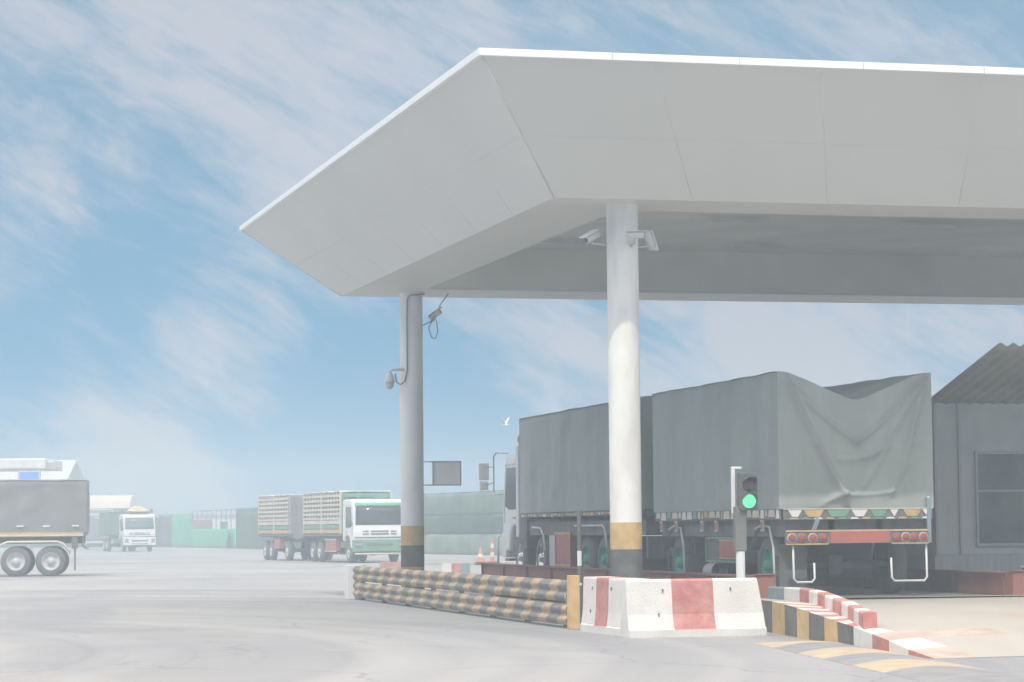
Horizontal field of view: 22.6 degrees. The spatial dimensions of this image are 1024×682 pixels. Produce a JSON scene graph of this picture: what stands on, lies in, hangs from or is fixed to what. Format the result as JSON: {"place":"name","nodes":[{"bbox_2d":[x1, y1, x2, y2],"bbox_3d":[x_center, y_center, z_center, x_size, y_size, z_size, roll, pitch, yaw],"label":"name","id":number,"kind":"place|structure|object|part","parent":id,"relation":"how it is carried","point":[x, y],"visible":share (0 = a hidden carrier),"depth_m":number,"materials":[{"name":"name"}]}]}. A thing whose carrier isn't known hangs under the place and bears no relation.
{"place":"outdoors","nodes":[
{"label":"outdoors","id":0,"kind":"place"},
{"bbox_2d":[0,460,84,479],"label":"warehouse","id":1,"kind":"structure","parent":0,"point":[71,469],"depth_m":308.67,"materials":[{"name":"metal"}]},
{"bbox_2d":[84,509,112,548],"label":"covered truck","id":2,"kind":"object","parent":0,"point":[93,533],"visible":0.51,"depth_m":228.70,"materials":[{"name":"metal"}]},
{"bbox_2d":[90,495,137,517],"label":"storage shed","id":3,"kind":"structure","parent":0,"point":[115,503],"depth_m":297.41,"materials":[{"name":"metal"}]},
{"bbox_2d":[501,417,508,425],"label":"bird","id":4,"kind":"object","parent":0,"point":[504,422],"visible":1,"depth_m":109.95},
{"bbox_2d":[0,546,1023,681],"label":"ground","id":5,"kind":"structure","parent":0,"point":[117,614],"depth_m":35.34,"materials":[{"name":"grey concrete"}]},
{"bbox_2d":[0,458,61,551],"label":"booth canopy","id":6,"kind":"object","parent":5,"relation":"on","point":[26,464],"visible":0.75,"depth_m":130.46,"materials":[{"name":"white metal"}]},
{"bbox_2d":[18,468,40,479],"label":"led display","id":7,"kind":"object","parent":6,"relation":"hanging from","point":[29,475],"visible":0.67,"depth_m":129.88,"materials":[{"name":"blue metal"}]},
{"bbox_2d":[0,479,89,576],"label":"covered trailer","id":8,"kind":"object","parent":5,"relation":"on","point":[56,511],"visible":1,"depth_m":89.21,"materials":[{"name":"metal"}]},
{"bbox_2d":[99,506,159,551],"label":"cargo truck","id":9,"kind":"object","parent":5,"relation":"on","point":[132,528],"visible":0.99,"depth_m":198.12,"materials":[{"name":"white paint"}]},
{"bbox_2d":[166,513,235,545],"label":"site office","id":10,"kind":"structure","parent":5,"relation":"on","point":[228,517],"depth_m":262.63,"materials":[{"name":"white paint"}]},
{"bbox_2d":[220,522,227,528],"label":"window","id":11,"kind":"structure","parent":10,"relation":"in","point":[223,523],"depth_m":262.57,"materials":[{"name":"glass"}]},
{"bbox_2d":[62,547,496,555],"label":"verge","id":12,"kind":"structure","parent":5,"relation":"on","point":[262,549],"depth_m":209.25,"materials":[{"name":"grey concrete"}]},
{"bbox_2d":[0,515,159,547],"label":"netting fence","id":13,"kind":"object","parent":12,"relation":"on","point":[157,534],"visible":0.21,"depth_m":264.65,"materials":[{"name":"metal"}]},
{"bbox_2d":[160,514,171,546],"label":"netting fence","id":14,"kind":"object","parent":12,"relation":"on","point":[165,530],"visible":0.91,"depth_m":248.77,"materials":[{"name":"metal"}]},
{"bbox_2d":[172,514,191,547],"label":"netting fence","id":15,"kind":"object","parent":12,"relation":"on","point":[181,530],"visible":1,"depth_m":242.86,"materials":[{"name":"metal"}]},
{"bbox_2d":[192,509,235,548],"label":"netting fence","id":16,"kind":"object","parent":12,"relation":"on","point":[209,538],"visible":0.94,"depth_m":230.67,"materials":[{"name":"metal"}]},
{"bbox_2d":[225,527,228,547],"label":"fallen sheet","id":17,"kind":"object","parent":16,"relation":"hanging from","point":[227,542],"visible":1,"depth_m":223.97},
{"bbox_2d":[236,498,400,548],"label":"netting fence","id":18,"kind":"object","parent":12,"relation":"on","point":[248,536],"visible":0.09,"depth_m":216.00,"materials":[{"name":"metal"}]},
{"bbox_2d":[258,494,335,560],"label":"stake trailer","id":19,"kind":"object","parent":5,"relation":"on","point":[282,523],"visible":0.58,"depth_m":130.34,"materials":[{"name":"beige paint"}]},
{"bbox_2d":[303,490,400,562],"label":"stake truck","id":20,"kind":"object","parent":5,"relation":"on","point":[363,524],"visible":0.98,"depth_m":118.03,"materials":[{"name":"white paint"}]},
{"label":"side window","id":21,"kind":"part","parent":20,"relation":"part of","materials":[{"name":"glass"}]},
{"bbox_2d":[380,562,400,568],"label":"concrete block","id":22,"kind":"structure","parent":5,"relation":"on","point":[395,565],"depth_m":97.02,"materials":[{"name":"red paint"}]},
{"bbox_2d":[442,563,469,572],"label":"concrete block","id":23,"kind":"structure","parent":5,"relation":"on","point":[459,567],"depth_m":88.11,"materials":[{"name":"blue paint"}]},
{"bbox_2d":[379,561,536,565],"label":"kerb strip","id":24,"kind":"object","parent":5,"relation":"on","point":[471,563],"visible":0.14,"depth_m":106.64,"materials":[{"name":"concrete"}]},
{"bbox_2d":[475,547,485,561],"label":"traffic cone","id":25,"kind":"object","parent":24,"relation":"on","point":[480,558],"visible":1,"depth_m":106.39,"materials":[{"name":"orange plastic"}]},
{"bbox_2d":[487,539,496,561],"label":"traffic cone","id":26,"kind":"object","parent":24,"relation":"on","point":[492,551],"visible":0.93,"depth_m":106.56,"materials":[{"name":"orange plastic"}]},
{"bbox_2d":[344,565,579,629],"bbox_3d":[-1.224,4.567,47.078,0.400,0.800,18.640,1,-4,-14],"label":"crash rail","id":27,"kind":"object","parent":5,"relation":"on","point":[566,613],"visible":1,"depth_m":44.20,"materials":[{"name":"metal"}]},
{"bbox_2d":[424,489,661,555],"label":"netting fence","id":28,"kind":"object","parent":5,"relation":"on","point":[446,520],"visible":0.25,"depth_m":149.91,"materials":[{"name":"metal"}]},
{"bbox_2d":[577,510,581,623],"bbox_3d":[1.046,3.507,39.581,0.070,1.775,0.068,1,-4,-14],"label":"marker post","id":29,"kind":"object","parent":5,"relation":"on","point":[579,552],"visible":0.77,"depth_m":39.57,"materials":[{"name":"metal"}]},
{"bbox_2d":[580,576,645,635],"bbox_3d":[1.493,3.771,36.500,0.500,0.790,2.100,1,-4,-14],"label":"concrete barrier","id":30,"kind":"object","parent":5,"relation":"on","point":[602,606],"visible":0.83,"depth_m":36.46,"materials":[{"name":"concrete"}]},
{"bbox_2d":[239,48,1023,601],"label":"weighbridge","id":31,"kind":"object","parent":5,"relation":"on","point":[489,172],"depth_m":40.28,"materials":[{"name":"white metal"}]},
{"bbox_2d":[385,368,403,388],"bbox_3d":[-2.481,0.796,53.994,0.420,0.445,0.217,1,-4,-14],"label":"dome camera","id":32,"kind":"object","parent":31,"relation":"attached to","point":[389,380],"visible":1,"depth_m":53.90,"materials":[{"name":"white paint"}]},
{"bbox_2d":[395,293,424,384],"bbox_3d":[-2.155,-0.037,54.054,0.658,1.951,0.088,0,-4,-4],"label":"conduit","id":33,"kind":"object","parent":31,"relation":"attached to","point":[407,338],"visible":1,"depth_m":54.03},
{"bbox_2d":[423,307,441,325],"bbox_3d":[-1.691,-0.514,54.368,0.426,0.398,0.167,-1,-4,11],"label":"security camera","id":34,"kind":"object","parent":31,"relation":"attached to","point":[437,312],"visible":1,"depth_m":54.32,"materials":[{"name":"grey metal"}]},
{"bbox_2d":[428,294,448,338],"bbox_3d":[-1.533,-0.557,54.351,0.533,1.025,0.070,2,-5,-27],"label":"camera cable","id":35,"kind":"object","parent":31,"relation":"hanging from","point":[436,320],"visible":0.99,"depth_m":54.28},
{"bbox_2d":[423,461,461,485],"bbox_3d":[-1.476,2.793,54.035,0.825,0.520,0.055,1,-4,-14],"label":"sign board","id":36,"kind":"object","parent":31,"relation":"attached to","point":[446,473],"visible":1,"depth_m":54.04,"materials":[{"name":"metal"}]},
{"bbox_2d":[478,396,669,570],"bbox_3d":[2.186,3.358,55.611,2.944,3.696,12.953,1,-4,-14],"label":"cargo truck","id":37,"kind":"object","parent":31,"relation":"on","point":[556,478],"visible":0.52,"depth_m":54.53,"materials":[{"name":"metal"}]},
{"bbox_2d":[579,229,606,245],"bbox_3d":[1.239,-1.603,39.485,0.502,0.261,0.175,3,-6,-42],"label":"security camera","id":38,"kind":"object","parent":31,"relation":"attached to","point":[591,236],"visible":1,"depth_m":39.44,"materials":[{"name":"grey metal"}]},
{"bbox_2d":[626,230,646,246],"bbox_3d":[1.915,-1.571,39.446,0.332,0.239,0.222,0,-4,-7],"label":"security camera","id":39,"kind":"object","parent":31,"relation":"attached to","point":[634,234],"visible":1,"depth_m":39.36,"materials":[{"name":"grey metal"}]},
{"bbox_2d":[638,229,658,250],"bbox_3d":[2.116,-1.569,39.832,0.424,0.323,0.212,3,-6,-41],"label":"security camera","id":40,"kind":"object","parent":31,"relation":"attached to","point":[650,240],"visible":0.99,"depth_m":39.79,"materials":[{"name":"grey metal"}]},
{"bbox_2d":[652,371,933,593],"bbox_3d":[4.741,2.602,45.613,2.813,3.696,8.053,1,-4,-14],"label":"drawbar trailer","id":41,"kind":"object","parent":31,"relation":"on","point":[844,472],"visible":0.96,"depth_m":42.25,"materials":[{"name":"fabric"}]},
{"bbox_2d":[619,578,766,637],"bbox_3d":[2.496,3.678,35.352,1.970,0.790,0.500,1,-4,-14],"label":"concrete barrier","id":42,"kind":"object","parent":5,"relation":"on","point":[692,607],"visible":1,"depth_m":35.20,"materials":[{"name":"concrete"}]},
{"bbox_2d":[731,467,757,577],"bbox_3d":[3.519,3.074,38.257,0.350,2.400,0.422,1,-4,-14],"label":"traffic light","id":43,"kind":"object","parent":5,"relation":"on","point":[747,497],"visible":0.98,"depth_m":38.30,"materials":[{"name":"white paint"}]},
{"bbox_2d":[754,641,1023,681],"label":"speed hump","id":44,"kind":"object","parent":5,"relation":"on","point":[912,667],"visible":0.98,"depth_m":27.17,"materials":[{"name":"yellow paint"}]},
{"bbox_2d":[761,586,1023,658],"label":"approach ramp","id":45,"kind":"structure","parent":5,"relation":"on","point":[951,627],"depth_m":32.52,"materials":[{"name":"yellow paint"}]},
{"bbox_2d":[871,343,1023,570],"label":"weighbridge office","id":46,"kind":"structure","parent":5,"relation":"on","point":[977,521],"depth_m":47.38,"materials":[{"name":"grey metal"}]},
{"bbox_2d":[974,451,1023,545],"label":"window","id":47,"kind":"structure","parent":46,"relation":"in","point":[999,475],"depth_m":47.48,"materials":[{"name":"grey glass"}]},
{"bbox_2d":[0,0,1023,534],"label":"sky","id":48,"kind":"structure","parent":0,"point":[149,342],"materials":[{"name":"blue"}]}
]}

